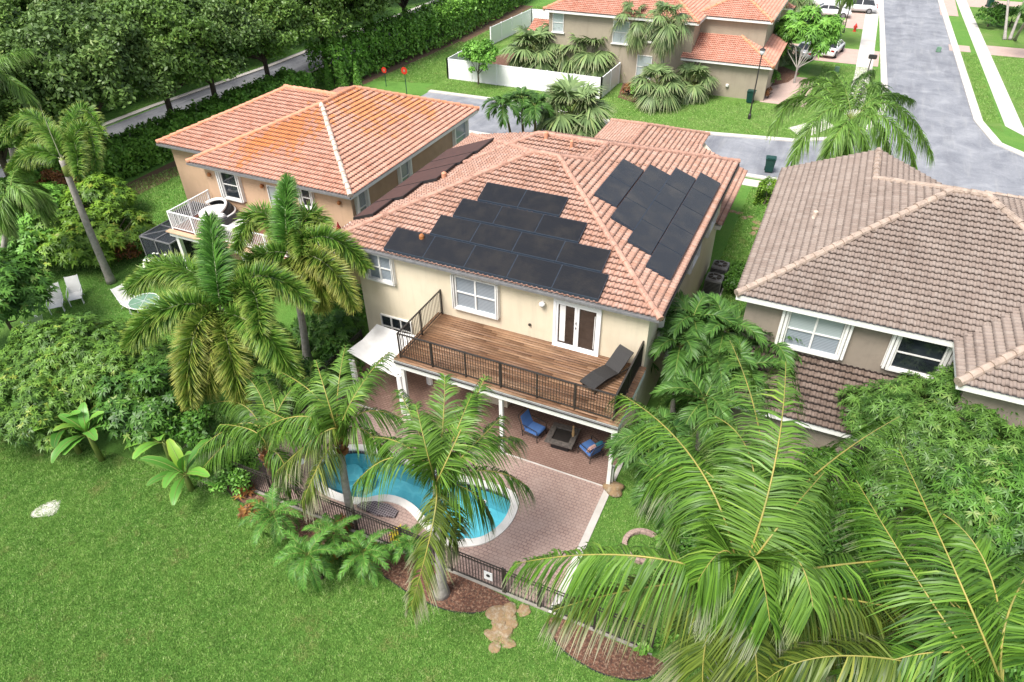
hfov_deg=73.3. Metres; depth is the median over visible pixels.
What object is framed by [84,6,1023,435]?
grass
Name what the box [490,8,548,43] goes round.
vinyl fence
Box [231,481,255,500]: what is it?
garden plant
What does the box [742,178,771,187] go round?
pavement
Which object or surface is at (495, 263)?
solar panel
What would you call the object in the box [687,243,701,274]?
window
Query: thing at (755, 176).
kerb
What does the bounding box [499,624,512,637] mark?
stepping stone
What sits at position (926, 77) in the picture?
lane
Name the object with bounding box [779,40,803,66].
fan palm
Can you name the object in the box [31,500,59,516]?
stone slab
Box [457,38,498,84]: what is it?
young tree
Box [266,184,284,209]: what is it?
window
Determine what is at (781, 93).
driveway
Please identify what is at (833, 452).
leafy shrub
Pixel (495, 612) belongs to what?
stepping stone
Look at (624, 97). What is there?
planting bed
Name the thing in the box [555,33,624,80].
fan palm
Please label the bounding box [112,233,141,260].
leafy shrub
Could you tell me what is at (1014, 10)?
leafy shrub
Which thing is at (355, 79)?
cypress tree
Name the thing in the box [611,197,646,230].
solar panel
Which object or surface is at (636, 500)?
palm tree
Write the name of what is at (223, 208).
daybed
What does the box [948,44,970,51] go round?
driveway
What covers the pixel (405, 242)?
solar panel
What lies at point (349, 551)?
garden plant
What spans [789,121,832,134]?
pavement corner
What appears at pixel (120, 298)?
garden chair
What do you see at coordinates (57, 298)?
garden chair
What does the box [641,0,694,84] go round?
fan palm
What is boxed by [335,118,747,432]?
house
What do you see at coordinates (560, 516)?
patio paving
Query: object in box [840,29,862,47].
front lawn
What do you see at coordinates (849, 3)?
palm tree
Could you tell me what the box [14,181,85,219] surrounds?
leafy shrub
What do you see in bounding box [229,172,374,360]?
palm tree
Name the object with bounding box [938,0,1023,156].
kerb
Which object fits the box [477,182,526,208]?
solar panel
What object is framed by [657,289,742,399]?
palm tree
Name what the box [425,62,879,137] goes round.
front lawn
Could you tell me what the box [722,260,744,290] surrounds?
leafy shrub
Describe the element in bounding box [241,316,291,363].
leafy shrub
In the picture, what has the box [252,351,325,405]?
leafy shrub
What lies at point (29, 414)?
leafy shrub
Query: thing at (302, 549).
palm tree
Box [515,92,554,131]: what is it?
palm tree
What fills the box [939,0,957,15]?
driveway
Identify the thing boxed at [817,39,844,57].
parked car
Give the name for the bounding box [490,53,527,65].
planting bed
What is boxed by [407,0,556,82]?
front lawn
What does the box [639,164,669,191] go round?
solar panel
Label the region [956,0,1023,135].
pavement
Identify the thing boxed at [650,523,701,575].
leafy shrub
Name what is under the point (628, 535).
tree ring
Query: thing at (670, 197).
solar panel
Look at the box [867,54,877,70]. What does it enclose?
mailbox
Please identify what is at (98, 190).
leafy shrub
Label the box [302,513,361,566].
palm tree
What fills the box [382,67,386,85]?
road sign
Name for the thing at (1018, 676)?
leafy shrub
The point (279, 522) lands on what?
palm tree
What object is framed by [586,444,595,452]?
throw pillow
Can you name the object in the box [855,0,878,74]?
pavement
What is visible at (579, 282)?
solar panel
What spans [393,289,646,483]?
deck
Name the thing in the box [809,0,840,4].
parked car
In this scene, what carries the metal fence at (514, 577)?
on the patio kerb at (477, 581)
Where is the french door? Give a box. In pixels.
[552,298,601,356]
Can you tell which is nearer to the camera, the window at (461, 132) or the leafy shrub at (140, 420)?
the leafy shrub at (140, 420)
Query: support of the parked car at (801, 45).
on the driveway at (848, 56)
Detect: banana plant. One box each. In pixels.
[32,402,88,454]
[51,402,124,462]
[123,410,186,461]
[139,437,222,504]
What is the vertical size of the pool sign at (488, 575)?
0.400 m
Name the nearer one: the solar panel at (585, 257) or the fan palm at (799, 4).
the solar panel at (585, 257)
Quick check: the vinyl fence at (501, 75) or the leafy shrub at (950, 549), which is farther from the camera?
the vinyl fence at (501, 75)
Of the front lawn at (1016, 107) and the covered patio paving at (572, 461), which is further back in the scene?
the front lawn at (1016, 107)
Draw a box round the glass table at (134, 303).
[128,293,159,312]
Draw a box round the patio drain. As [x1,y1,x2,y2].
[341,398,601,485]
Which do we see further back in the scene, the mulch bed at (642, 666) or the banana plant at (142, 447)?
the banana plant at (142, 447)
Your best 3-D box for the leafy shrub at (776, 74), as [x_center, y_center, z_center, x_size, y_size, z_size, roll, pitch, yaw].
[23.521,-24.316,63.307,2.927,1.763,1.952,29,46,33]
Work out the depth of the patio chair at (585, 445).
26.77 m
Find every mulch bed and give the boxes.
[227,485,510,611]
[549,617,662,678]
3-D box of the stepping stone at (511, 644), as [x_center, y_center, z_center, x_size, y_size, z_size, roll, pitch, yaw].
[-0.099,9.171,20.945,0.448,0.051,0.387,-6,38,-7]
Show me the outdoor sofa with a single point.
(229, 221)
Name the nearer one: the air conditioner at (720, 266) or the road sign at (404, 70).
the air conditioner at (720, 266)
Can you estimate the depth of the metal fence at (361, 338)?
29.57 m
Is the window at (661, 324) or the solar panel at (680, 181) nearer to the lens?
the window at (661, 324)
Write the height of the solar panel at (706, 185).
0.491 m
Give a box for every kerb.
[0,0,433,166]
[127,33,397,145]
[240,485,651,654]
[428,0,887,141]
[469,130,776,179]
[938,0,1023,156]
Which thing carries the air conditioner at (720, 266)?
on the lawn at (288, 312)
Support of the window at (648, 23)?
in the house at (731, 38)
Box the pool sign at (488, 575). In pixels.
[484,570,492,581]
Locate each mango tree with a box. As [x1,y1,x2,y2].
[0,311,175,411]
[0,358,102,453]
[833,363,1023,519]
[909,433,1023,581]
[922,384,1023,439]
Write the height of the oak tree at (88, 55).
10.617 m
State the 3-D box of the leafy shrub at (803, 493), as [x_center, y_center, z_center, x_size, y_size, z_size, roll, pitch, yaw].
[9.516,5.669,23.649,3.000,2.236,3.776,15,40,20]
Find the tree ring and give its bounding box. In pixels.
[622,528,656,564]
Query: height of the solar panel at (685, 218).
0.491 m
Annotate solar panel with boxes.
[353,199,392,219]
[374,182,421,202]
[383,228,434,259]
[395,163,455,187]
[417,152,473,171]
[423,236,475,269]
[430,215,479,243]
[431,138,493,161]
[453,198,501,224]
[463,245,517,279]
[470,223,521,252]
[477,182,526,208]
[493,206,543,233]
[506,255,561,290]
[512,232,564,262]
[518,190,567,216]
[535,214,586,243]
[551,265,608,301]
[556,241,610,272]
[594,175,630,207]
[610,159,643,187]
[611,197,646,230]
[626,180,658,209]
[627,219,663,254]
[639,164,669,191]
[642,201,675,232]
[646,243,681,279]
[654,183,685,214]
[659,223,692,256]
[666,168,695,195]
[671,205,702,236]
[682,188,711,216]
[692,173,719,199]
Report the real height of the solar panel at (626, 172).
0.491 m
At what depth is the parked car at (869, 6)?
85.75 m
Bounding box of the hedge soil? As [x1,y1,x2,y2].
[84,5,532,207]
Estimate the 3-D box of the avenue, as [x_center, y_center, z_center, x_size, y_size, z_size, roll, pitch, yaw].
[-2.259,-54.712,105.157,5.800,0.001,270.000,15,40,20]
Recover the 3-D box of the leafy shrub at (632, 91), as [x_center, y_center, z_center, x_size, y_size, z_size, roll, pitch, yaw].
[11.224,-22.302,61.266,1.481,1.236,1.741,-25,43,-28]
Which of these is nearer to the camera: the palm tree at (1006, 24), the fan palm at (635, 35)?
the fan palm at (635, 35)
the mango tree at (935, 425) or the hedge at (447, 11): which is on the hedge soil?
the hedge at (447, 11)
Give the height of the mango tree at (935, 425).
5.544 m
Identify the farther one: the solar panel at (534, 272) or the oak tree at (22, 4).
the oak tree at (22, 4)
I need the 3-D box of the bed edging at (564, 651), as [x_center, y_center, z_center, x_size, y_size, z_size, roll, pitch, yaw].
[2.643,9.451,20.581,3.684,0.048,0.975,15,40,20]
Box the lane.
[422,0,1023,195]
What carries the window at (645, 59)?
in the house at (731, 38)
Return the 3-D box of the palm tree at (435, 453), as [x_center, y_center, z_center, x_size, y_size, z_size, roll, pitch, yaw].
[-2.014,4.700,20.628,5.141,7.643,4.486,-27,44,-30]
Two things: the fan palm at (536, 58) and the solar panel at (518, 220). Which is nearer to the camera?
the solar panel at (518, 220)
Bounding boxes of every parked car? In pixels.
[794,41,813,59]
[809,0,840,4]
[816,2,851,18]
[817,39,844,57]
[840,0,877,13]
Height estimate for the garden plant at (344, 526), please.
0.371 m
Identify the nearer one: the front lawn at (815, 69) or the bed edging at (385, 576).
the bed edging at (385, 576)
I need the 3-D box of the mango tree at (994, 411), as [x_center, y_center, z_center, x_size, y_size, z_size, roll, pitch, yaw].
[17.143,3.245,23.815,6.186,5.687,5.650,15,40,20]
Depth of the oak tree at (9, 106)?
41.35 m
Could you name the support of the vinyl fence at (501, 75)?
on the front lawn at (815, 69)
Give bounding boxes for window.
[214,171,246,202]
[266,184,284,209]
[297,189,314,210]
[354,188,370,214]
[364,252,396,285]
[380,313,413,334]
[397,159,412,183]
[450,273,499,319]
[452,120,468,146]
[551,13,564,33]
[611,20,629,45]
[635,55,652,79]
[644,22,661,43]
[657,300,674,336]
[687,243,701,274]
[704,211,717,237]
[774,310,854,360]
[880,334,952,378]
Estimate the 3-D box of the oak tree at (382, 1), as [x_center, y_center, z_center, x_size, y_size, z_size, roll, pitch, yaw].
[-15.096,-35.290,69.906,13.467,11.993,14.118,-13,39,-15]
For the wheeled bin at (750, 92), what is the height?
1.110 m
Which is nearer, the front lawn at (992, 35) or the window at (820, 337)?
the window at (820, 337)
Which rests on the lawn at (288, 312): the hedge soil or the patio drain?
the hedge soil
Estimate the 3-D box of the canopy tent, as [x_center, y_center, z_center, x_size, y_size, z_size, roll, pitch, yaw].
[-5.140,1.167,29.443,2.610,2.618,2.360,15,40,20]
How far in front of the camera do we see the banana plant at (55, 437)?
25.87 m
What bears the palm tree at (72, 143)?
on the lawn at (288, 312)
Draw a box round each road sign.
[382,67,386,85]
[401,67,406,93]
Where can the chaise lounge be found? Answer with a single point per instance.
(614, 365)
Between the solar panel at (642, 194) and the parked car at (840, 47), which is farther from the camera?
the parked car at (840, 47)
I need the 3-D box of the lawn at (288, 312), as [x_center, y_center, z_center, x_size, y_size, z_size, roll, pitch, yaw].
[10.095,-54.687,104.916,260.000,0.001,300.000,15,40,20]
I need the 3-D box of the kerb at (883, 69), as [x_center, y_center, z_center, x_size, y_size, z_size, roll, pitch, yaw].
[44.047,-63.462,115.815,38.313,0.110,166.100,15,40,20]
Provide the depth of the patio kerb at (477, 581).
22.47 m
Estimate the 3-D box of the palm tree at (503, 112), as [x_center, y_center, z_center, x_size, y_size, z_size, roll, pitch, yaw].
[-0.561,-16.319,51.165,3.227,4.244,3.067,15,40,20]
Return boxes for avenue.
[0,1,437,177]
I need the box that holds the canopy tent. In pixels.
[347,324,432,414]
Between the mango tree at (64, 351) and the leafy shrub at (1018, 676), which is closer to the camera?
the leafy shrub at (1018, 676)
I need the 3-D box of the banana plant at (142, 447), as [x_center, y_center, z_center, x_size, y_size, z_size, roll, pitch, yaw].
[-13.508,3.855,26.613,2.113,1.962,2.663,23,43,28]
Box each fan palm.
[499,23,566,71]
[531,73,616,137]
[534,21,574,71]
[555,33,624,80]
[608,0,652,59]
[627,61,687,115]
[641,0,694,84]
[668,61,721,104]
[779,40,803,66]
[788,0,816,12]
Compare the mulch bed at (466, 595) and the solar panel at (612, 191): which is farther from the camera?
the solar panel at (612, 191)
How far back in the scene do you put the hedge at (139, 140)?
50.75 m
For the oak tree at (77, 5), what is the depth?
56.01 m
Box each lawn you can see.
[0,0,1023,681]
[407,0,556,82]
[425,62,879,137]
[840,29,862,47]
[961,53,1003,131]
[970,8,1023,47]
[992,56,1023,127]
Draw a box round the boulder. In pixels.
[602,481,624,497]
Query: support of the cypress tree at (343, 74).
on the lawn at (288, 312)
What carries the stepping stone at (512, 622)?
on the lawn at (288, 312)
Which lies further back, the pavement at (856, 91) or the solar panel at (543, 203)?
the pavement at (856, 91)
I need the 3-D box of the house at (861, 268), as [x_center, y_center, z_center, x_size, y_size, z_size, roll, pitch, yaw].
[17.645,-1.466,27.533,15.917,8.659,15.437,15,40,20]
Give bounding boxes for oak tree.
[0,0,43,31]
[0,0,180,140]
[0,60,70,176]
[9,0,36,12]
[27,0,116,13]
[96,0,237,113]
[167,0,274,97]
[205,0,315,75]
[286,0,386,72]
[306,0,399,52]
[398,0,408,13]
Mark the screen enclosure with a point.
(157, 239)
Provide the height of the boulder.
0.368 m
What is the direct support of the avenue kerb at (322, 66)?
on the lawn at (288, 312)
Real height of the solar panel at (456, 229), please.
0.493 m
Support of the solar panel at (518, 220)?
on the house at (629, 309)
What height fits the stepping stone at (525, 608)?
0.058 m
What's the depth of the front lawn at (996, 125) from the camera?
59.46 m
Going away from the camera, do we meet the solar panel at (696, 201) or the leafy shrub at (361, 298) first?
the solar panel at (696, 201)
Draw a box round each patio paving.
[247,393,603,607]
[327,359,619,484]
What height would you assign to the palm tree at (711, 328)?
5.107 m
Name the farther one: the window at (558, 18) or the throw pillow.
the window at (558, 18)
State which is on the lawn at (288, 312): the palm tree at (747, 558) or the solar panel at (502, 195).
the palm tree at (747, 558)
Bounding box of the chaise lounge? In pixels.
[580,344,633,393]
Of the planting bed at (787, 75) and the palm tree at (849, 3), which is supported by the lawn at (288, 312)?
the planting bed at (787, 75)
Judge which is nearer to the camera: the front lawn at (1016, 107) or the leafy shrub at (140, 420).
the leafy shrub at (140, 420)
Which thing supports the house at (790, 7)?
on the lawn at (288, 312)
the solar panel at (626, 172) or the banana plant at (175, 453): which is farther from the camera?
the solar panel at (626, 172)
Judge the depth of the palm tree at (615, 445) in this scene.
23.68 m
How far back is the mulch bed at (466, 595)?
22.57 m
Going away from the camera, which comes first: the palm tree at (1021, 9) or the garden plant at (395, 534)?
the garden plant at (395, 534)
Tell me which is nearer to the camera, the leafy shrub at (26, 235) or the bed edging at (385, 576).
the bed edging at (385, 576)
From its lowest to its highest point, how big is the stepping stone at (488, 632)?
0.058 m
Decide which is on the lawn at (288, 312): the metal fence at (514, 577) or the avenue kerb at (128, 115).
the avenue kerb at (128, 115)
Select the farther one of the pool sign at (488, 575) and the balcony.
the balcony
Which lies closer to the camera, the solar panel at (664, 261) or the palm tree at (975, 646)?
the palm tree at (975, 646)
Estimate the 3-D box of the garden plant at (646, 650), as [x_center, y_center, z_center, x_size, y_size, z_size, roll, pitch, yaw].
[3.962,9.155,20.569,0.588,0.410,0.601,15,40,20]
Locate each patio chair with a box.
[518,407,546,442]
[577,435,606,463]
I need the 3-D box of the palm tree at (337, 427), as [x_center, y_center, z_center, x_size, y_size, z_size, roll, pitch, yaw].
[-6.049,3.603,23.149,5.352,6.419,3.996,-2,37,-1]
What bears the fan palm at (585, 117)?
on the lawn at (288, 312)
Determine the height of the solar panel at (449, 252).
0.535 m
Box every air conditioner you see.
[701,272,723,294]
[710,260,729,280]
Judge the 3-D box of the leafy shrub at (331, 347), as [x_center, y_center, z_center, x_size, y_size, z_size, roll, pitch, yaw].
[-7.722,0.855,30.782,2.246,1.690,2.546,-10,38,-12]
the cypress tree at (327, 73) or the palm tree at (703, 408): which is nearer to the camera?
the palm tree at (703, 408)
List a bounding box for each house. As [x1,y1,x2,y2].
[155,84,479,287]
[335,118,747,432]
[528,0,787,100]
[715,147,1023,521]
[780,2,795,21]
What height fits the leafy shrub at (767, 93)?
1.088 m
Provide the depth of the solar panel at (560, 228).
27.00 m
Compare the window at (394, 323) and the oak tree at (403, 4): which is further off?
the oak tree at (403, 4)
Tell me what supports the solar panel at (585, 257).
on the house at (629, 309)
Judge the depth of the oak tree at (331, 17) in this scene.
61.84 m
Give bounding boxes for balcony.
[166,189,346,267]
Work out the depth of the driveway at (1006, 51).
71.98 m
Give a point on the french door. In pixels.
(576, 327)
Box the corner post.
[611,465,614,481]
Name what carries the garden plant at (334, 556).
on the lawn at (288, 312)
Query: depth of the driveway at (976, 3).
90.17 m
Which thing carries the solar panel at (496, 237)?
on the house at (629, 309)
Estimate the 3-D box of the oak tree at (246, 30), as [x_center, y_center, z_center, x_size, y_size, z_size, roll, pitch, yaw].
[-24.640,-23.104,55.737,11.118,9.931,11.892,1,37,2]
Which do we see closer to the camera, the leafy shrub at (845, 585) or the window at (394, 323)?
the leafy shrub at (845, 585)
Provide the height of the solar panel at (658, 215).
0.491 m
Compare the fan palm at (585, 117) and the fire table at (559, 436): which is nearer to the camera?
the fire table at (559, 436)
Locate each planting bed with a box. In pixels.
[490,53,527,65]
[618,83,705,102]
[771,65,799,85]
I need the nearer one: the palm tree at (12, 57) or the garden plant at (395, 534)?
the garden plant at (395, 534)
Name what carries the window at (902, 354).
in the house at (861, 268)
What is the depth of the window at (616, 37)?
62.41 m
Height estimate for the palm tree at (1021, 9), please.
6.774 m
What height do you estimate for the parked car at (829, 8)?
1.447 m
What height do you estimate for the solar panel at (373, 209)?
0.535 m
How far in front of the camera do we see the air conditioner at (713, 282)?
35.69 m
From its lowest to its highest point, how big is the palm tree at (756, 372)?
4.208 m
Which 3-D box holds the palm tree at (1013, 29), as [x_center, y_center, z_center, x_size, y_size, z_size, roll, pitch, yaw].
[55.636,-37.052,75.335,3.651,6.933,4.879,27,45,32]
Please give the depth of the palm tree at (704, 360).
25.82 m
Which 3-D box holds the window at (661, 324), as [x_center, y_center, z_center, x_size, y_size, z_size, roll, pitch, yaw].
[6.173,-1.140,27.397,0.200,1.530,1.700,15,40,20]
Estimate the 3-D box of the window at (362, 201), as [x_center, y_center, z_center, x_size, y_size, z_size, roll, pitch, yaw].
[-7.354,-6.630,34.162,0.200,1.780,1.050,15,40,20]
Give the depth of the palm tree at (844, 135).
38.51 m
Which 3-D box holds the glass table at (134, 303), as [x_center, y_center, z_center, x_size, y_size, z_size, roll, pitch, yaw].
[-18.656,-1.741,35.093,1.510,0.735,1.510,15,40,20]
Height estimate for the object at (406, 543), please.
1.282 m
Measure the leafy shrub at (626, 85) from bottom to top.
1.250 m
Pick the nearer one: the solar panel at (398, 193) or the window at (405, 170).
the solar panel at (398, 193)
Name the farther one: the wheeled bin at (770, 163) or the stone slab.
the wheeled bin at (770, 163)
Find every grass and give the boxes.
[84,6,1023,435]
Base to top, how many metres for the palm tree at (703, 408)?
3.532 m
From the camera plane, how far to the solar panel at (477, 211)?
28.26 m
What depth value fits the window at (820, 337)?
25.46 m
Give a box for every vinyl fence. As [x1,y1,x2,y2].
[446,51,620,98]
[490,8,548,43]
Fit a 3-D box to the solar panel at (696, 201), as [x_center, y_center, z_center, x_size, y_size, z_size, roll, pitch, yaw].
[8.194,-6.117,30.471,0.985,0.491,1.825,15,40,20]
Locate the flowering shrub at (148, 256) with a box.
[139,252,166,284]
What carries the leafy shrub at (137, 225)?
on the lawn at (288, 312)
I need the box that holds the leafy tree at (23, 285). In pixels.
[0,247,59,338]
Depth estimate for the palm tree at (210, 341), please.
24.69 m
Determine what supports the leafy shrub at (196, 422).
on the lawn at (288, 312)
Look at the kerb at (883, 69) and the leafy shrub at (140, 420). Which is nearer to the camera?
the leafy shrub at (140, 420)
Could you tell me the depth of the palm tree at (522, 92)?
50.27 m
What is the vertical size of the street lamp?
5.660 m
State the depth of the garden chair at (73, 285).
36.19 m
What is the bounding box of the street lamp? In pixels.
[748,47,765,118]
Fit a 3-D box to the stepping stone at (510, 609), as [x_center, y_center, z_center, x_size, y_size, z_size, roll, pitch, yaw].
[-0.093,8.519,21.789,0.459,0.078,0.644,15,40,20]
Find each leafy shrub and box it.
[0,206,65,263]
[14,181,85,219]
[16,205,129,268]
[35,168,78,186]
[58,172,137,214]
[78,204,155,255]
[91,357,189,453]
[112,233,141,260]
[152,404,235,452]
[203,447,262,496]
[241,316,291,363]
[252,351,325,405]
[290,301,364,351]
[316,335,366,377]
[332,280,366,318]
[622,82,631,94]
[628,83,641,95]
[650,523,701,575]
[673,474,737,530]
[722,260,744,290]
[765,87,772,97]
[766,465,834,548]
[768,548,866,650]
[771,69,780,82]
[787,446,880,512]
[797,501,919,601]
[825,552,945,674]
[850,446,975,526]
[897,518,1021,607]
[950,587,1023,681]
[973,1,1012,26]
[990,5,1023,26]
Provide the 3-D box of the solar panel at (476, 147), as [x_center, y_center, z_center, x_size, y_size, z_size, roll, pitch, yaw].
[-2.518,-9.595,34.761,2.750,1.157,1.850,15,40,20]
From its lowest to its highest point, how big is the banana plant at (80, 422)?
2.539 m
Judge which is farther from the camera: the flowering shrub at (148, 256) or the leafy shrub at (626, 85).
the leafy shrub at (626, 85)
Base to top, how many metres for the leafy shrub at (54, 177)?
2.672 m
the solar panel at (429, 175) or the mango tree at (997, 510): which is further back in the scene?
the solar panel at (429, 175)
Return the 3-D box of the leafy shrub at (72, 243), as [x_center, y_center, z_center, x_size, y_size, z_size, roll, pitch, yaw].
[-25.076,-6.066,38.743,5.347,3.421,6.995,-26,44,-29]
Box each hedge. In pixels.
[0,66,314,185]
[19,49,257,142]
[302,0,529,87]
[753,175,776,204]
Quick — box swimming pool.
[310,444,518,546]
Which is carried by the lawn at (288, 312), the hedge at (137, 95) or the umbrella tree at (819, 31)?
the hedge at (137, 95)
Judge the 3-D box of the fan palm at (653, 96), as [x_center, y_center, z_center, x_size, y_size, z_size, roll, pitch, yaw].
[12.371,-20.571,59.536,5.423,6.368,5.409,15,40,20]
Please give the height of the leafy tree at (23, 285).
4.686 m
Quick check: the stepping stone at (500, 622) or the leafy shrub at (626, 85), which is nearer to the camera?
the stepping stone at (500, 622)
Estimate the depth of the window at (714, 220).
33.76 m
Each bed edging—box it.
[226,489,484,613]
[548,624,663,680]
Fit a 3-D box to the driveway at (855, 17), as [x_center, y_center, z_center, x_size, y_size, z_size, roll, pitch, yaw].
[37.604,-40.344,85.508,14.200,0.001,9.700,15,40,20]
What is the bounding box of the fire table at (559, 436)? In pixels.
[544,422,580,451]
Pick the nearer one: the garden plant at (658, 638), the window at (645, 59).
the garden plant at (658, 638)
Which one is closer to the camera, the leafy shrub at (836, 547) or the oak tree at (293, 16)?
the leafy shrub at (836, 547)
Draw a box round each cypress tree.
[324,59,334,89]
[339,61,348,86]
[353,61,363,86]
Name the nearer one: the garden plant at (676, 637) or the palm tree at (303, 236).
the garden plant at (676, 637)
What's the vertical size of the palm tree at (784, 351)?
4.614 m
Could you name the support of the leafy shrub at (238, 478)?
on the lawn at (288, 312)
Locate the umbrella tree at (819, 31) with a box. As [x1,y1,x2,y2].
[774,3,846,82]
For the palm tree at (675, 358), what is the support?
on the lawn at (288, 312)
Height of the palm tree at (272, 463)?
4.250 m
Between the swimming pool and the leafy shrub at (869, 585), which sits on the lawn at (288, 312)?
the leafy shrub at (869, 585)
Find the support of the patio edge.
on the lawn at (288, 312)
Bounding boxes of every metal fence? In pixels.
[224,457,503,592]
[225,329,362,466]
[503,568,539,606]
[539,582,656,648]
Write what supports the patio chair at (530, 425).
on the covered patio paving at (572, 461)
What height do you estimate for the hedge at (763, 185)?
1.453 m
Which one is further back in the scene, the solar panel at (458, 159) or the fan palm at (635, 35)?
the fan palm at (635, 35)
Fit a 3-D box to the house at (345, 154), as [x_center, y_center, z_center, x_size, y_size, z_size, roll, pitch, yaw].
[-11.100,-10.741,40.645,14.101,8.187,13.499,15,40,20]
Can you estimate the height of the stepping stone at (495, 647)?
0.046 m
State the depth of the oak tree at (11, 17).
52.84 m
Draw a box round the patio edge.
[548,463,622,614]
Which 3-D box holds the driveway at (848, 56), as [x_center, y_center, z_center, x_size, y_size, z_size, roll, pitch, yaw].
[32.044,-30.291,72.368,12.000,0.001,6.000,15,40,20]
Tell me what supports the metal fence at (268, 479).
on the patio kerb at (477, 581)
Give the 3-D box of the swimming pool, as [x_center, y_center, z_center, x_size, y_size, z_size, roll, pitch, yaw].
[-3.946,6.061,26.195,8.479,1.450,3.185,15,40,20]
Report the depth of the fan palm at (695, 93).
59.66 m
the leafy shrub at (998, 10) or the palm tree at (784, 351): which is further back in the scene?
the leafy shrub at (998, 10)
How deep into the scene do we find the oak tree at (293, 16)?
57.24 m
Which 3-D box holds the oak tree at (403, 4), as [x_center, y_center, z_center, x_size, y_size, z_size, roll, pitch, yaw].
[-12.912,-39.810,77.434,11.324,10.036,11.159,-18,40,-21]
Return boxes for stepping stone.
[483,628,499,640]
[485,605,504,619]
[488,641,500,653]
[491,615,505,636]
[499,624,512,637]
[502,638,515,647]
[504,602,516,618]
[506,614,517,628]
[517,604,530,616]
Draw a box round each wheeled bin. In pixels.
[746,89,756,102]
[764,155,776,172]
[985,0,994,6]
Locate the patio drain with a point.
(519, 458)
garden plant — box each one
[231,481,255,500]
[237,499,262,518]
[320,544,340,562]
[332,513,354,533]
[342,541,354,561]
[388,524,412,544]
[633,636,655,655]
[647,627,665,646]
[661,624,678,641]
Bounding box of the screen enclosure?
[139,201,209,282]
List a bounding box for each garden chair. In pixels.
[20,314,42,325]
[46,282,65,314]
[64,274,84,306]
[110,285,134,313]
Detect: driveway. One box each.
[760,77,813,106]
[791,43,879,66]
[810,11,865,28]
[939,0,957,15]
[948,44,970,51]
[966,0,1022,8]
[987,45,1023,57]
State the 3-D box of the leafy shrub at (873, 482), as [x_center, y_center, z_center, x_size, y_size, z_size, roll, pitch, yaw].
[13.765,5.066,23.585,4.108,3.148,3.385,15,40,20]
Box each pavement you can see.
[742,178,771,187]
[845,74,868,115]
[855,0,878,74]
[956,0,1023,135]
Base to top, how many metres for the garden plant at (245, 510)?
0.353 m
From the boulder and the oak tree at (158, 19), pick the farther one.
the oak tree at (158, 19)
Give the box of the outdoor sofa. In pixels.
[220,211,245,237]
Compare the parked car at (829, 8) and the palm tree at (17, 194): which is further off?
the parked car at (829, 8)
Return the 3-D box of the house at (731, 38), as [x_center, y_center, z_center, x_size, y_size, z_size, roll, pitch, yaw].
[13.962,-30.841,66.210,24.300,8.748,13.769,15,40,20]
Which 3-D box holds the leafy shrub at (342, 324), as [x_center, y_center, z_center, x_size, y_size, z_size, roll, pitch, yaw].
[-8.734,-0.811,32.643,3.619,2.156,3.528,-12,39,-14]
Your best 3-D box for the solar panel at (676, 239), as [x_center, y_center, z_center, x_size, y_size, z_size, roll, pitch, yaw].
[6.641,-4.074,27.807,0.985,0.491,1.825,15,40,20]
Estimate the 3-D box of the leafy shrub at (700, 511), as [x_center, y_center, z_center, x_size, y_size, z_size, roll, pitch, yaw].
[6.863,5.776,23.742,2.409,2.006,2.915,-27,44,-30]
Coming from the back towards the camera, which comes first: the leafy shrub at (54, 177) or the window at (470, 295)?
the leafy shrub at (54, 177)
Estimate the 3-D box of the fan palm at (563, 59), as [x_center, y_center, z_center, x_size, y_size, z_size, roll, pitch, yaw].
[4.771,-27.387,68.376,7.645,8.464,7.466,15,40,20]
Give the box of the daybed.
[198,197,235,222]
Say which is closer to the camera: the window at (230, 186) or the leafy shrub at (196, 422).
the leafy shrub at (196, 422)
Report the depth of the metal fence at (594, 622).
20.89 m
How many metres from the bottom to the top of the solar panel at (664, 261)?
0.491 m
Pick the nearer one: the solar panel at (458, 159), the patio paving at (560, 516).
the patio paving at (560, 516)
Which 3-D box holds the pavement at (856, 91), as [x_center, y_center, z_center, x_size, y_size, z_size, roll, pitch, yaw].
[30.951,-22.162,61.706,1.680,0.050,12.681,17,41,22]
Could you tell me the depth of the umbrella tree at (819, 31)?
62.80 m
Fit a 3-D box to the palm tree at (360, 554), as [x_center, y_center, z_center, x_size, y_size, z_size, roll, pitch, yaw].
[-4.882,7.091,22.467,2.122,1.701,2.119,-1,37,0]
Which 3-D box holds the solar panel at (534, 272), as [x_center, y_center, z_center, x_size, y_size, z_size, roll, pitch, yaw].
[0.846,-2.602,26.076,1.830,0.535,1.100,15,40,20]
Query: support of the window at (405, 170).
in the house at (345, 154)
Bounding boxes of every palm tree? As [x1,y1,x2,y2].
[0,48,43,158]
[0,100,115,284]
[0,166,60,295]
[117,209,319,419]
[195,374,328,500]
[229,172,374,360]
[238,482,305,547]
[253,344,408,525]
[273,524,343,593]
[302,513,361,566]
[329,528,394,586]
[349,373,536,628]
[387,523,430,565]
[481,93,521,131]
[501,85,543,131]
[502,340,958,681]
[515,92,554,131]
[604,406,694,484]
[622,448,700,529]
[648,312,714,414]
[649,366,754,452]
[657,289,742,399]
[676,326,758,395]
[690,293,768,370]
[701,334,792,415]
[728,311,805,373]
[743,448,1023,681]
[765,69,934,169]
[835,0,855,16]
[1002,0,1009,39]
[1007,0,1023,39]
[1012,2,1023,40]
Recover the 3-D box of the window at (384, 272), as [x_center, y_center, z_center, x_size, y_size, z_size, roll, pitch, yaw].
[-5.570,-3.044,28.936,1.440,1.350,0.200,15,40,20]
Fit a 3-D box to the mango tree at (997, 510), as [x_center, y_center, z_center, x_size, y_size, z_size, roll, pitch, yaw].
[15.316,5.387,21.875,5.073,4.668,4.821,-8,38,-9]
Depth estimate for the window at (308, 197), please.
34.25 m

